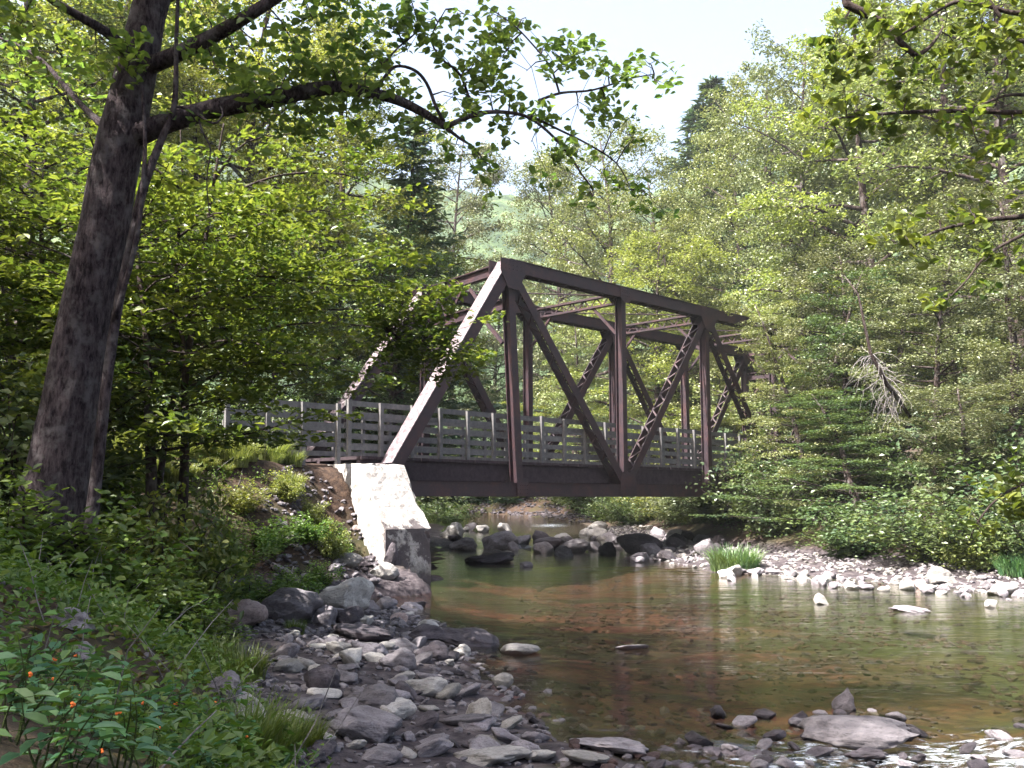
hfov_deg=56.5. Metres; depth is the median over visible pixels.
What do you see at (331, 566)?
cobble
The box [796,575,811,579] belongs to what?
cobble
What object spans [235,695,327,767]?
grass tuft
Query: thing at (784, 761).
cobble
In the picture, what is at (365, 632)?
boulder
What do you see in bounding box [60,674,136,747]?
jewelweed plant
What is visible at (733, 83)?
tree
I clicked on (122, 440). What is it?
weed clump
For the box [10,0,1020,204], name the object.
sky
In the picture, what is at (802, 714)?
rock
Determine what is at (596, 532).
cobble
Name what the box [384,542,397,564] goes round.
rock
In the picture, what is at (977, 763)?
cobble
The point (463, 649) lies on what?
cobble
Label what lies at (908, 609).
boulder
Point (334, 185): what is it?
tree
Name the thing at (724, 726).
cobble
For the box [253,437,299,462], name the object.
weed clump
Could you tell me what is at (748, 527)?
undergrowth
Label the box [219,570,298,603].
shrub
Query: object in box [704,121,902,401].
tree
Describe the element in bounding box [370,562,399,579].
boulder
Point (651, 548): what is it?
cobble
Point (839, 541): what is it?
shrub
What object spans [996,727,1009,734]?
cobble
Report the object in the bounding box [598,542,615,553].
cobble
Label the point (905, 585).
cobble
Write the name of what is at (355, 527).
cobble
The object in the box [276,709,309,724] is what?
cobble
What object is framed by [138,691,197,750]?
jewelweed plant
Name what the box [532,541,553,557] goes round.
cobble
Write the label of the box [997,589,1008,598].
cobble
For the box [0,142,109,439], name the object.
tree
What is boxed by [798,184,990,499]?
tree
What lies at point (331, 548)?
shrub
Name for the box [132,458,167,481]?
weed clump
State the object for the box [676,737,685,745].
cobble
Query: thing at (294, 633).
cobble
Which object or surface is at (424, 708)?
cobble
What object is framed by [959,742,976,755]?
cobble
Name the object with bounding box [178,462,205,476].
weed clump
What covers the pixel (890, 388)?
tree
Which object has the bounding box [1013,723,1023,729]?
cobble
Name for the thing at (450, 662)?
cobble
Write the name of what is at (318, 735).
grass tuft
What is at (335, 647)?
cobble
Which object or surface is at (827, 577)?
cobble
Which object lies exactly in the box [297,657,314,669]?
cobble
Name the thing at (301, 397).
tree
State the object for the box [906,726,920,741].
cobble
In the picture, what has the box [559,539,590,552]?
boulder
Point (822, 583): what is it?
cobble
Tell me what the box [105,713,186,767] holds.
jewelweed plant
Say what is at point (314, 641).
cobble
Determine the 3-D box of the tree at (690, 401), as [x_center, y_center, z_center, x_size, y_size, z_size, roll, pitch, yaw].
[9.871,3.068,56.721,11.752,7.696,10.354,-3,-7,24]
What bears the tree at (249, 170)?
on the ground
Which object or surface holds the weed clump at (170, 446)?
on the ground
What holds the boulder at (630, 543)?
on the ground
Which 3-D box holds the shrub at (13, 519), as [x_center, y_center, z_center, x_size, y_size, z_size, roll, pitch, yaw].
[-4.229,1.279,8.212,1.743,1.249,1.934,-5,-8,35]
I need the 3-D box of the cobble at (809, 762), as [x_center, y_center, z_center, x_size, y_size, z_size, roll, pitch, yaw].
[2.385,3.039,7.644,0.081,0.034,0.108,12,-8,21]
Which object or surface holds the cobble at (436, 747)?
on the ground
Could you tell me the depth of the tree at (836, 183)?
60.43 m
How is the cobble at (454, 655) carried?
on the ground
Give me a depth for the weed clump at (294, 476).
22.01 m
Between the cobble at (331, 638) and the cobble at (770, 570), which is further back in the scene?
the cobble at (770, 570)
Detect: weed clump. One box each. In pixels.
[107,430,158,448]
[131,446,169,474]
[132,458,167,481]
[158,436,179,455]
[163,462,194,482]
[164,459,178,478]
[172,437,204,457]
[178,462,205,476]
[195,456,212,466]
[200,440,222,458]
[202,456,221,469]
[209,436,241,459]
[218,462,235,472]
[221,446,258,467]
[233,439,266,461]
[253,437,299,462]
[270,451,287,463]
[271,475,298,491]
[277,471,310,489]
[282,448,308,466]
[302,502,325,514]
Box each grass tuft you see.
[194,680,314,767]
[197,630,255,660]
[210,639,283,682]
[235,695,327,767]
[281,617,310,634]
[291,712,335,750]
[698,542,769,571]
[986,551,1023,577]
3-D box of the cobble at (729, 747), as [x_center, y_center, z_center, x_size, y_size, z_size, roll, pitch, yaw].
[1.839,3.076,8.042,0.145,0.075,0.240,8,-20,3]
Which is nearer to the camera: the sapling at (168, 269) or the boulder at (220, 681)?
the boulder at (220, 681)
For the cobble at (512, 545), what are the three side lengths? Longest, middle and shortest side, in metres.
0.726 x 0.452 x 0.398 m
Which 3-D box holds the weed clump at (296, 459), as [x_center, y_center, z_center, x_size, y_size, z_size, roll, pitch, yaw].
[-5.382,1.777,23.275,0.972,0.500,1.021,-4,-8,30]
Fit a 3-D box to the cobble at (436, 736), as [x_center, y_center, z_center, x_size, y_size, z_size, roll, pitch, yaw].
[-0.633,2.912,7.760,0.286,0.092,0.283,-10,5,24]
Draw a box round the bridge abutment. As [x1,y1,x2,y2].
[330,463,430,584]
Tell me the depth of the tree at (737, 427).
54.02 m
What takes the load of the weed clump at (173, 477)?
on the ground
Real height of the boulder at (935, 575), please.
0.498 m
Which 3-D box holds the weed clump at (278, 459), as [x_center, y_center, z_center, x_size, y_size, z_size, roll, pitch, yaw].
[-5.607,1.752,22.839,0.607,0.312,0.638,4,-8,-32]
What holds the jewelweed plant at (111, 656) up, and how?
on the ground
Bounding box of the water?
[372,513,1023,767]
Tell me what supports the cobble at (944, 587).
on the ground
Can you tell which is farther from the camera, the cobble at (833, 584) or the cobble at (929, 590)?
the cobble at (833, 584)
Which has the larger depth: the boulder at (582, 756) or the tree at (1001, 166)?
the tree at (1001, 166)
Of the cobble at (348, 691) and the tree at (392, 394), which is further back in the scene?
the tree at (392, 394)
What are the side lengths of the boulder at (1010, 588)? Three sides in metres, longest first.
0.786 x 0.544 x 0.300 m
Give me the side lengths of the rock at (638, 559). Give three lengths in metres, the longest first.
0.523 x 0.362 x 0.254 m
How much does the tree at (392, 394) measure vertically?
12.125 m
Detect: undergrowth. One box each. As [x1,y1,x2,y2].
[0,438,333,767]
[442,456,1006,549]
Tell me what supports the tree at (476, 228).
on the ground
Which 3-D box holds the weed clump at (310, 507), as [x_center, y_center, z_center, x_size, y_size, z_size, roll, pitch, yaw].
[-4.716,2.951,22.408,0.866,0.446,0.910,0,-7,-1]
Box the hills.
[0,1,1023,456]
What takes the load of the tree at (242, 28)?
on the ground
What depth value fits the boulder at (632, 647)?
13.36 m
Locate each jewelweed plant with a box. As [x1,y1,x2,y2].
[0,610,94,701]
[0,629,104,744]
[0,661,128,767]
[13,653,99,713]
[19,680,117,750]
[35,694,128,767]
[48,634,102,703]
[53,677,113,712]
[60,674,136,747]
[65,649,136,694]
[67,659,164,767]
[104,679,174,751]
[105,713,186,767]
[111,670,178,724]
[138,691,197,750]
[140,669,201,713]
[153,663,199,703]
[182,719,252,767]
[189,682,251,730]
[193,698,262,763]
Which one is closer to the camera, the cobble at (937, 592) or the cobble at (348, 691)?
the cobble at (348, 691)
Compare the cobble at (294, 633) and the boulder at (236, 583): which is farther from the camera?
the boulder at (236, 583)
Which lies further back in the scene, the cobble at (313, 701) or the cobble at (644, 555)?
the cobble at (644, 555)
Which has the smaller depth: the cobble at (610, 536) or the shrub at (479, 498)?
the cobble at (610, 536)
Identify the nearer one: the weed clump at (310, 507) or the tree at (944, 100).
the weed clump at (310, 507)
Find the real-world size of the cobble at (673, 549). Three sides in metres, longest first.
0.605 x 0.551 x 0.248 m
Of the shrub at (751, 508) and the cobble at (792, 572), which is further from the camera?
the shrub at (751, 508)
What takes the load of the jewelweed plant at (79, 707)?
on the ground
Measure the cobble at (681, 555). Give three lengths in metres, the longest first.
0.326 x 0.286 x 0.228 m
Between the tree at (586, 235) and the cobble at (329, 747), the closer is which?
the cobble at (329, 747)
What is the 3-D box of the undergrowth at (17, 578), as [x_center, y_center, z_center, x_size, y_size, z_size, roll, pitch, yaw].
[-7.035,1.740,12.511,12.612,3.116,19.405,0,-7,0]
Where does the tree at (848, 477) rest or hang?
on the ground
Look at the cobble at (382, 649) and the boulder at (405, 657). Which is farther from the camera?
the cobble at (382, 649)
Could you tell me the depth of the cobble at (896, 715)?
9.07 m
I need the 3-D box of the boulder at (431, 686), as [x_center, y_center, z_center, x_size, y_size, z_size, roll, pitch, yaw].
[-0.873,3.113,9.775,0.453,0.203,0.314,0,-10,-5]
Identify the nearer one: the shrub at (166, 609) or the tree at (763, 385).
the shrub at (166, 609)
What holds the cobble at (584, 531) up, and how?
in the water
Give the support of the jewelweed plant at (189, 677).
on the ground
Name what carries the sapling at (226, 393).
on the ground
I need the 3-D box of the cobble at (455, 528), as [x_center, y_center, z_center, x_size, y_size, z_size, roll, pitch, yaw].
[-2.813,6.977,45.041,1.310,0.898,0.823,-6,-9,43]
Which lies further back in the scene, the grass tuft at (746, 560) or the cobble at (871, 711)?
the grass tuft at (746, 560)
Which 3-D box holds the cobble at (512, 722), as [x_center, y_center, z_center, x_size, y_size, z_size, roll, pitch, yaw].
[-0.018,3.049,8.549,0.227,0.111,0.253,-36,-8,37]
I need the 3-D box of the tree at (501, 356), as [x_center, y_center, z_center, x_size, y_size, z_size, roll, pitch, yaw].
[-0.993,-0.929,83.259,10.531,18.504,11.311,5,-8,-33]
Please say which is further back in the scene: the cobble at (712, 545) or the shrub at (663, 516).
the shrub at (663, 516)
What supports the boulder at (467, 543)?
on the ground
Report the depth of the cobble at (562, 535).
42.92 m
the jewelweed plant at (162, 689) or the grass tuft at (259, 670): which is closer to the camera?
the jewelweed plant at (162, 689)
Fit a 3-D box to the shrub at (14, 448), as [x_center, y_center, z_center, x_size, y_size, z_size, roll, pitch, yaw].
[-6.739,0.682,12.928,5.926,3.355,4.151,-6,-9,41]
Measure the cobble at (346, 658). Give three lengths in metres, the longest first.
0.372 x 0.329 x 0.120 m
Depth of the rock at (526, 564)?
29.11 m
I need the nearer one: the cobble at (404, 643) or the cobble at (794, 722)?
the cobble at (794, 722)
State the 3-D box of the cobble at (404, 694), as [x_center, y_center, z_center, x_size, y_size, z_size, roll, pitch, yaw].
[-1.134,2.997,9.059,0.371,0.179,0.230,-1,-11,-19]
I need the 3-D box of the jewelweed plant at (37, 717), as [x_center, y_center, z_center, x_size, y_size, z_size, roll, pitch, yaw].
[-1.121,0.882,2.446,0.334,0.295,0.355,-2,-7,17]
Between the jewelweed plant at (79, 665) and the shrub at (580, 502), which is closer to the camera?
the jewelweed plant at (79, 665)
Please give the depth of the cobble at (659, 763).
7.43 m
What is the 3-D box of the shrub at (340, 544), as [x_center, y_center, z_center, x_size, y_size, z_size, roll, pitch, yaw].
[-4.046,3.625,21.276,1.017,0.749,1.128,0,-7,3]
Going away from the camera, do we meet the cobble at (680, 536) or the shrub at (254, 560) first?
the shrub at (254, 560)
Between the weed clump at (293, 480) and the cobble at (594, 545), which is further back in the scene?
the cobble at (594, 545)
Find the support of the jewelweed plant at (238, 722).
on the ground
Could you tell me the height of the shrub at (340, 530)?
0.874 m
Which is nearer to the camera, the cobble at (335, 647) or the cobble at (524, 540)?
the cobble at (335, 647)
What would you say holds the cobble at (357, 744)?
on the ground
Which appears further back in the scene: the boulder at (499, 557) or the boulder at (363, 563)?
the boulder at (499, 557)
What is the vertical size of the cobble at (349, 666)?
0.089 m
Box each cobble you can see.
[271,655,290,660]
[272,658,303,672]
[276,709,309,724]
[282,633,293,643]
[288,626,301,632]
[291,631,300,635]
[291,694,325,709]
[294,545,301,550]
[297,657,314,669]
[304,739,337,756]
[306,638,318,646]
[306,687,341,698]
[306,751,327,761]
[308,643,325,649]
[308,663,318,670]
[323,636,337,643]
[323,732,335,739]
[326,580,338,585]
[326,640,351,653]
[326,708,341,718]
[328,563,340,572]
[332,647,361,662]
[337,663,358,670]
[338,669,357,682]
[339,651,360,669]
[340,686,363,697]
[341,697,358,708]
[347,739,366,748]
[352,525,359,529]
[360,615,373,624]
[363,652,384,661]
[366,600,379,610]
[368,577,378,583]
[376,596,393,609]
[377,643,388,654]
[377,743,396,748]
[381,641,395,649]
[387,679,397,686]
[389,638,417,649]
[390,612,407,621]
[391,671,414,679]
[392,665,408,670]
[394,675,408,680]
[395,680,417,697]
[395,689,410,698]
[400,602,424,612]
[401,746,416,758]
[404,731,415,741]
[411,636,426,647]
[413,710,438,728]
[413,737,453,757]
[415,601,426,605]
[415,651,432,663]
[416,672,438,678]
[417,619,438,625]
[417,705,438,711]
[419,733,448,742]
[434,683,461,698]
[440,522,463,536]
[440,670,453,675]
[445,659,454,665]
[448,535,457,541]
[448,650,459,660]
[451,670,464,674]
[454,644,470,656]
[456,683,481,696]
[458,714,496,731]
[463,748,476,759]
[465,522,476,529]
[466,697,491,714]
[468,735,500,748]
[476,525,489,534]
[491,701,504,715]
[491,727,519,742]
[497,523,511,531]
[499,715,521,728]
[507,541,518,551]
[517,535,530,547]
[520,731,549,741]
[525,749,555,760]
[532,530,549,540]
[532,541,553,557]
[554,533,570,538]
[554,546,573,560]
[563,536,572,542]
[579,528,589,537]
[587,527,606,537]
[590,541,600,550]
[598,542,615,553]
[601,532,620,546]
[627,552,648,563]
[640,543,660,555]
[646,759,665,767]
[650,527,666,537]
[657,550,676,560]
[661,547,675,551]
[665,537,686,547]
[667,533,688,544]
[670,760,680,767]
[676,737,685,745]
[677,553,686,558]
[681,530,694,540]
[684,730,713,746]
[693,538,712,554]
[694,534,708,541]
[704,543,721,557]
[705,756,717,760]
[709,705,727,719]
[711,535,725,545]
[716,723,734,729]
[717,569,735,577]
[721,744,738,750]
[727,565,742,574]
[727,575,736,583]
[730,715,757,729]
[746,568,763,574]
[750,759,768,767]
[754,754,773,764]
[756,737,772,750]
[761,749,775,756]
[762,730,786,741]
[765,567,778,573]
[776,755,795,767]
[784,751,795,756]
[786,576,795,579]
[787,569,797,576]
[787,741,799,749]
[788,717,802,728]
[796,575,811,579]
[799,571,808,576]
[800,733,813,741]
[804,746,833,759]
[804,760,814,765]
[811,577,818,584]
[812,710,827,714]
[818,580,826,588]
[822,573,831,581]
[828,581,837,589]
[829,573,836,578]
[833,709,846,714]
[836,576,844,580]
[843,580,856,586]
[845,584,859,590]
[856,576,864,580]
[859,584,873,591]
[867,708,878,715]
[867,761,875,767]
[877,586,890,593]
[885,711,906,721]
[889,575,902,583]
[896,759,911,767]
[898,752,907,759]
[899,581,915,593]
[906,724,927,738]
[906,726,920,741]
[910,753,926,762]
[914,579,926,587]
[919,584,936,589]
[920,588,934,594]
[935,590,947,595]
[936,584,949,590]
[959,588,967,592]
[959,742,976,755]
[960,593,970,598]
[966,759,988,767]
[970,754,986,761]
[981,580,992,589]
[984,730,1015,748]
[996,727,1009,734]
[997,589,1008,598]
[999,742,1015,747]
[1001,749,1023,762]
[1011,589,1023,597]
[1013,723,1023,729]
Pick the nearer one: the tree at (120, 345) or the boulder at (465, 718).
the boulder at (465, 718)
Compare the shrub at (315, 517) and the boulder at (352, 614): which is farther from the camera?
the shrub at (315, 517)
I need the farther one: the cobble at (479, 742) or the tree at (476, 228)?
the tree at (476, 228)
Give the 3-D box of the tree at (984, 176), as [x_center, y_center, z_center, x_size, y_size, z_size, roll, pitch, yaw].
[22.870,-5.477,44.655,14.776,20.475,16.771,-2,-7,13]
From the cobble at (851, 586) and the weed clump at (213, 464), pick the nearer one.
the weed clump at (213, 464)
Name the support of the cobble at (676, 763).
on the gravel at (746, 757)
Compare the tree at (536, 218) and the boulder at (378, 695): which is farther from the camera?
the tree at (536, 218)
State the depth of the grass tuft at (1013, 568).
22.55 m
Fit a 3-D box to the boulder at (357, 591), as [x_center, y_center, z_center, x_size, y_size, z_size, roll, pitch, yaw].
[-2.915,3.678,16.329,1.083,0.621,0.750,-18,-19,23]
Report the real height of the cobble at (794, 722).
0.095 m
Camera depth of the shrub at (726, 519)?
39.84 m
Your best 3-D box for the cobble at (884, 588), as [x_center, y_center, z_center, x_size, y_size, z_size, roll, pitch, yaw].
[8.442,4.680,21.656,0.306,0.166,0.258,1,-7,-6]
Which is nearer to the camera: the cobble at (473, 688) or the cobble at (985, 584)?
the cobble at (473, 688)
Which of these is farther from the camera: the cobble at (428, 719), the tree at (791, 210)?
the tree at (791, 210)
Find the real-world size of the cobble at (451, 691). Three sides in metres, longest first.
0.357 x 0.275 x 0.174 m
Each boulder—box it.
[50,607,95,630]
[71,641,94,660]
[207,670,241,703]
[213,599,268,627]
[227,578,251,591]
[233,691,266,717]
[261,587,323,622]
[275,642,299,657]
[303,664,340,687]
[318,577,374,609]
[329,705,402,742]
[331,623,394,641]
[335,606,363,623]
[338,553,363,567]
[338,683,398,708]
[351,641,380,657]
[359,556,378,566]
[360,746,402,764]
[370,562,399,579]
[379,648,416,669]
[380,697,416,718]
[405,677,447,696]
[408,623,443,639]
[415,640,448,660]
[438,627,500,652]
[438,713,491,725]
[449,537,477,551]
[453,745,531,766]
[464,551,514,565]
[475,734,503,744]
[481,531,518,552]
[500,643,540,656]
[509,739,540,750]
[533,537,563,548]
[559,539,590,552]
[562,750,609,763]
[569,737,648,754]
[615,644,648,650]
[616,533,662,554]
[798,715,919,749]
[831,687,856,714]
[843,746,886,759]
[889,605,929,613]
[925,566,957,584]
[986,582,1018,595]
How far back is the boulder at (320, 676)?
9.15 m
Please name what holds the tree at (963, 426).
on the ground
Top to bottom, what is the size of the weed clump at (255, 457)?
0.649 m
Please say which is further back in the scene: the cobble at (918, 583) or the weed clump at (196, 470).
the cobble at (918, 583)
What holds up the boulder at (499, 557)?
in the water
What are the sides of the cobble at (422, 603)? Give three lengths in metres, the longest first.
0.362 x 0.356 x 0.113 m
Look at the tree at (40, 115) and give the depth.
38.43 m
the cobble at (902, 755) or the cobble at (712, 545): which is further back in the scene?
the cobble at (712, 545)
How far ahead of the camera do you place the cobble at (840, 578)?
24.36 m
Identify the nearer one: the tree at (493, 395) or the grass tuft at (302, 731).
the grass tuft at (302, 731)
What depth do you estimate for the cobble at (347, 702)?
8.46 m
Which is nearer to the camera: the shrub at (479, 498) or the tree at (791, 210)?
the tree at (791, 210)
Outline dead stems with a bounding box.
[0,443,360,767]
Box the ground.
[0,448,1023,767]
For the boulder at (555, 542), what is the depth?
38.99 m
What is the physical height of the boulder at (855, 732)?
0.265 m
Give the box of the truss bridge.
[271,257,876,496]
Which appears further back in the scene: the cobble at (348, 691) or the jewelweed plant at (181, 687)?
the cobble at (348, 691)
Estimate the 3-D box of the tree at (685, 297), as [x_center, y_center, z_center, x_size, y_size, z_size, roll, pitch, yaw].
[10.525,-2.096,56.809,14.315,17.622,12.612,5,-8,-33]
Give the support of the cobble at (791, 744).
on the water
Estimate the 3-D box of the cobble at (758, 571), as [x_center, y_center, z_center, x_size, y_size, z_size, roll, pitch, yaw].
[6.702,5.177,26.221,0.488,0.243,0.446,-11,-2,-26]
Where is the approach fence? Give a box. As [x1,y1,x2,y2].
[222,399,340,464]
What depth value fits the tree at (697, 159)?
70.45 m
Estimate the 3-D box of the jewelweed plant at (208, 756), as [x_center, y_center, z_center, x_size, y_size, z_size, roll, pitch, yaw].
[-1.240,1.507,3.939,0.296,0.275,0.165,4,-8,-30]
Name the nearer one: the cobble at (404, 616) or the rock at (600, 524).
the cobble at (404, 616)
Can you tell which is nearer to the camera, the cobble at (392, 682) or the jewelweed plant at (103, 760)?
the jewelweed plant at (103, 760)
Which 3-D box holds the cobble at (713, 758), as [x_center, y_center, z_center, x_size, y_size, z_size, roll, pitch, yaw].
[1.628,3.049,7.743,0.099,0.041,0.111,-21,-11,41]
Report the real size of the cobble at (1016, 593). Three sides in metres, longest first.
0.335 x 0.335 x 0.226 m
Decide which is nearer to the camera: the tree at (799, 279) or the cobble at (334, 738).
the cobble at (334, 738)
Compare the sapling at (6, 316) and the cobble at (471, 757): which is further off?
the sapling at (6, 316)
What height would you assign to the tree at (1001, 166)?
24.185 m
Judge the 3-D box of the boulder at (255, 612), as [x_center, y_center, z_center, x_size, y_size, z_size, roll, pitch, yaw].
[-3.840,3.235,13.269,0.936,0.431,0.648,-16,-21,20]
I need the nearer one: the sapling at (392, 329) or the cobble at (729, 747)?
the cobble at (729, 747)
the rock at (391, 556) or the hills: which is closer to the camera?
the rock at (391, 556)
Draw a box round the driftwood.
[272,563,305,585]
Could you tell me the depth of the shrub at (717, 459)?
39.84 m
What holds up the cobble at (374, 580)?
on the ground
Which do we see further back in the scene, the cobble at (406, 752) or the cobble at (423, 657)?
the cobble at (423, 657)
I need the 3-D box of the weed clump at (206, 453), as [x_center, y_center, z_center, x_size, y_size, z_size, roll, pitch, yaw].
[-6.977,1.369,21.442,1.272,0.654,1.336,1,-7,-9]
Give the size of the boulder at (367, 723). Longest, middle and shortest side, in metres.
0.581 x 0.402 x 0.280 m
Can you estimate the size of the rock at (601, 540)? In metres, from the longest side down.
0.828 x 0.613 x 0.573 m
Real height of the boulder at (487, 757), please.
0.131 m
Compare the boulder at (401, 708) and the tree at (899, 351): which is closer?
the boulder at (401, 708)
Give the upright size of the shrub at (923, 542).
2.157 m
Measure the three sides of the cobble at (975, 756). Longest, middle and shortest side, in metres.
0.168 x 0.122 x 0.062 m
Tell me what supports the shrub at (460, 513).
on the ground
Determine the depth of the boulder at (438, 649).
11.83 m
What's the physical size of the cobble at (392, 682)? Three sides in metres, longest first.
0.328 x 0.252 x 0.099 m
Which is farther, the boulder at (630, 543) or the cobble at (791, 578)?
the boulder at (630, 543)
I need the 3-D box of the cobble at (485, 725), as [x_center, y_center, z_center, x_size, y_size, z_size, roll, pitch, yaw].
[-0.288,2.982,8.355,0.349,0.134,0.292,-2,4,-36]
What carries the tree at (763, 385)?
on the ground
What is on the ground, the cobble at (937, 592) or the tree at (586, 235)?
the tree at (586, 235)
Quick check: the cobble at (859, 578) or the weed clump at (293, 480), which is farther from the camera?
the cobble at (859, 578)
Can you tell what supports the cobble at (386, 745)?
on the ground
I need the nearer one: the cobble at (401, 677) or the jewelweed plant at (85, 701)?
the jewelweed plant at (85, 701)
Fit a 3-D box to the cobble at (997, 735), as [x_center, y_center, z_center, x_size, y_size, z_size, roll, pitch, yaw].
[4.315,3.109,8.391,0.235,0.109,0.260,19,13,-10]
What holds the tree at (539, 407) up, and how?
on the ground
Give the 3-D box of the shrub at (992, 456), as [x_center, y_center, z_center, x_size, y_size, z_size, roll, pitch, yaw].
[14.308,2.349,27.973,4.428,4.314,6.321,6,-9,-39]
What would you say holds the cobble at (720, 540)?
on the ground
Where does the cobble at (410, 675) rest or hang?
on the ground
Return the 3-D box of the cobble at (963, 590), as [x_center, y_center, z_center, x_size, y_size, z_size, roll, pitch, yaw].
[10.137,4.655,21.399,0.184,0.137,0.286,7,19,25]
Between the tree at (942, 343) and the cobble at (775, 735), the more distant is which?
the tree at (942, 343)
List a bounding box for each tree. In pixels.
[0,0,212,434]
[0,0,214,358]
[0,0,322,442]
[0,0,684,574]
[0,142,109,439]
[1,225,209,441]
[56,61,328,437]
[95,0,426,444]
[104,0,317,416]
[190,244,365,458]
[199,97,475,451]
[226,23,487,459]
[303,214,495,457]
[312,114,524,505]
[357,198,522,458]
[384,121,521,456]
[459,280,550,438]
[464,304,596,459]
[482,147,633,460]
[499,376,609,460]
[513,179,612,460]
[522,310,675,505]
[530,113,713,454]
[554,229,743,497]
[581,152,733,422]
[593,74,789,432]
[597,211,789,466]
[635,363,724,464]
[654,125,807,459]
[655,58,870,442]
[656,196,914,482]
[688,388,959,525]
[701,18,903,391]
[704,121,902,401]
[709,307,793,460]
[712,257,926,511]
[714,294,888,517]
[720,0,1006,487]
[749,80,973,459]
[751,230,935,506]
[757,0,1022,469]
[798,0,1023,539]
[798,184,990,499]
[808,0,1023,425]
[819,0,1023,494]
[836,236,1023,499]
[844,0,1023,461]
[871,36,1023,470]
[877,372,1023,527]
[908,177,1023,507]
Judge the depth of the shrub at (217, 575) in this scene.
12.30 m
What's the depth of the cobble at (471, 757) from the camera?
7.44 m
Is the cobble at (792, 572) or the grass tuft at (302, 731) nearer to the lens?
the grass tuft at (302, 731)
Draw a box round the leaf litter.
[3,458,283,767]
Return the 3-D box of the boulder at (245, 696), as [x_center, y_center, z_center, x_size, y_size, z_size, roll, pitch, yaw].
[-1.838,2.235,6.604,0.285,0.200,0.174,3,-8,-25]
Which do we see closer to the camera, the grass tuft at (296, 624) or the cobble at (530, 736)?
the cobble at (530, 736)
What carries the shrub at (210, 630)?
on the ground
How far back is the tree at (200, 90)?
31.00 m
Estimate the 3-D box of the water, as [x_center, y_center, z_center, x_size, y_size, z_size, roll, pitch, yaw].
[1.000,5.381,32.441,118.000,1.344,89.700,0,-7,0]
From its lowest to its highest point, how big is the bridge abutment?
3.596 m
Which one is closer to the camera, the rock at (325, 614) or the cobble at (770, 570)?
the rock at (325, 614)
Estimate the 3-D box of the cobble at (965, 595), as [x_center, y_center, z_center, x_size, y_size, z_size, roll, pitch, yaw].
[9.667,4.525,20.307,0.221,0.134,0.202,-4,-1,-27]
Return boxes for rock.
[313,605,337,625]
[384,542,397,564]
[492,672,513,687]
[519,561,532,566]
[587,521,607,528]
[597,536,606,544]
[630,556,644,563]
[666,529,681,539]
[753,708,776,720]
[791,710,807,717]
[813,593,828,606]
[984,599,996,609]
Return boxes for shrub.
[0,298,251,527]
[0,458,147,580]
[13,509,202,612]
[97,417,198,549]
[98,477,228,608]
[116,558,229,628]
[130,373,299,442]
[138,463,254,630]
[165,609,258,652]
[197,529,282,576]
[213,476,270,515]
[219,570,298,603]
[231,515,306,554]
[249,565,324,594]
[259,466,309,503]
[267,510,335,542]
[290,558,344,587]
[301,497,336,526]
[307,517,352,559]
[318,535,355,556]
[319,515,348,541]
[416,497,485,514]
[417,430,498,456]
[420,500,482,521]
[465,497,492,502]
[489,497,523,506]
[533,497,607,513]
[539,460,573,505]
[557,497,638,521]
[584,497,656,526]
[611,497,676,520]
[633,497,707,527]
[653,497,723,526]
[668,497,766,527]
[685,440,876,544]
[713,439,829,510]
[785,484,927,558]
[836,489,1000,566]
[866,395,1023,524]
[903,449,1023,572]
[931,506,1023,570]
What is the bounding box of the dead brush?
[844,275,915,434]
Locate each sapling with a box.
[0,24,453,557]
[0,123,279,394]
[0,153,416,519]
[0,161,264,436]
[118,91,508,543]
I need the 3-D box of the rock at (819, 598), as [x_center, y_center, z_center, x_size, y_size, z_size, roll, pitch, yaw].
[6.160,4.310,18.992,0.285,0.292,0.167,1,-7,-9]
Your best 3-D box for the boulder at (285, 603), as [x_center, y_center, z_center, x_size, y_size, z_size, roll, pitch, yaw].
[-3.340,3.329,14.293,1.036,0.604,0.717,-9,-4,6]
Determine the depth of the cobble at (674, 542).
35.96 m
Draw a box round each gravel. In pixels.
[0,466,671,767]
[416,497,624,522]
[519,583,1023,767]
[606,524,1022,593]
[618,725,1023,767]
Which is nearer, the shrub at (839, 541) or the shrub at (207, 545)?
the shrub at (207, 545)
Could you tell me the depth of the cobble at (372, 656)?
11.23 m
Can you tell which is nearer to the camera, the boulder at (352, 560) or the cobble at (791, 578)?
the boulder at (352, 560)
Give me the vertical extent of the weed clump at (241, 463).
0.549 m
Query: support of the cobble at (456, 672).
on the ground
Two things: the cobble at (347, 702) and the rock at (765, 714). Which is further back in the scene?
the rock at (765, 714)
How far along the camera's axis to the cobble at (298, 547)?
19.92 m
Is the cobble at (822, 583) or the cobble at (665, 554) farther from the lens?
the cobble at (665, 554)
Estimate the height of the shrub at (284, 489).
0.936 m
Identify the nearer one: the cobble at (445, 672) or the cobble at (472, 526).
the cobble at (445, 672)
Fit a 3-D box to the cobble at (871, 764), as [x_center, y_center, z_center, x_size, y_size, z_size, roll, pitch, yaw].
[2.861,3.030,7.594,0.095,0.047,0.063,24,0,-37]
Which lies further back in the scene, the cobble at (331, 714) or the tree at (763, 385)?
the tree at (763, 385)
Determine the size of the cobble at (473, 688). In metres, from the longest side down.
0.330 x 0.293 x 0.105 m
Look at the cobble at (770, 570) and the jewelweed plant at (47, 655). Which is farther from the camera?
the cobble at (770, 570)
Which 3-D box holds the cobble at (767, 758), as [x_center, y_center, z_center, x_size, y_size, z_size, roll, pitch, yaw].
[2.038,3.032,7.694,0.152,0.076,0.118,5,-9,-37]

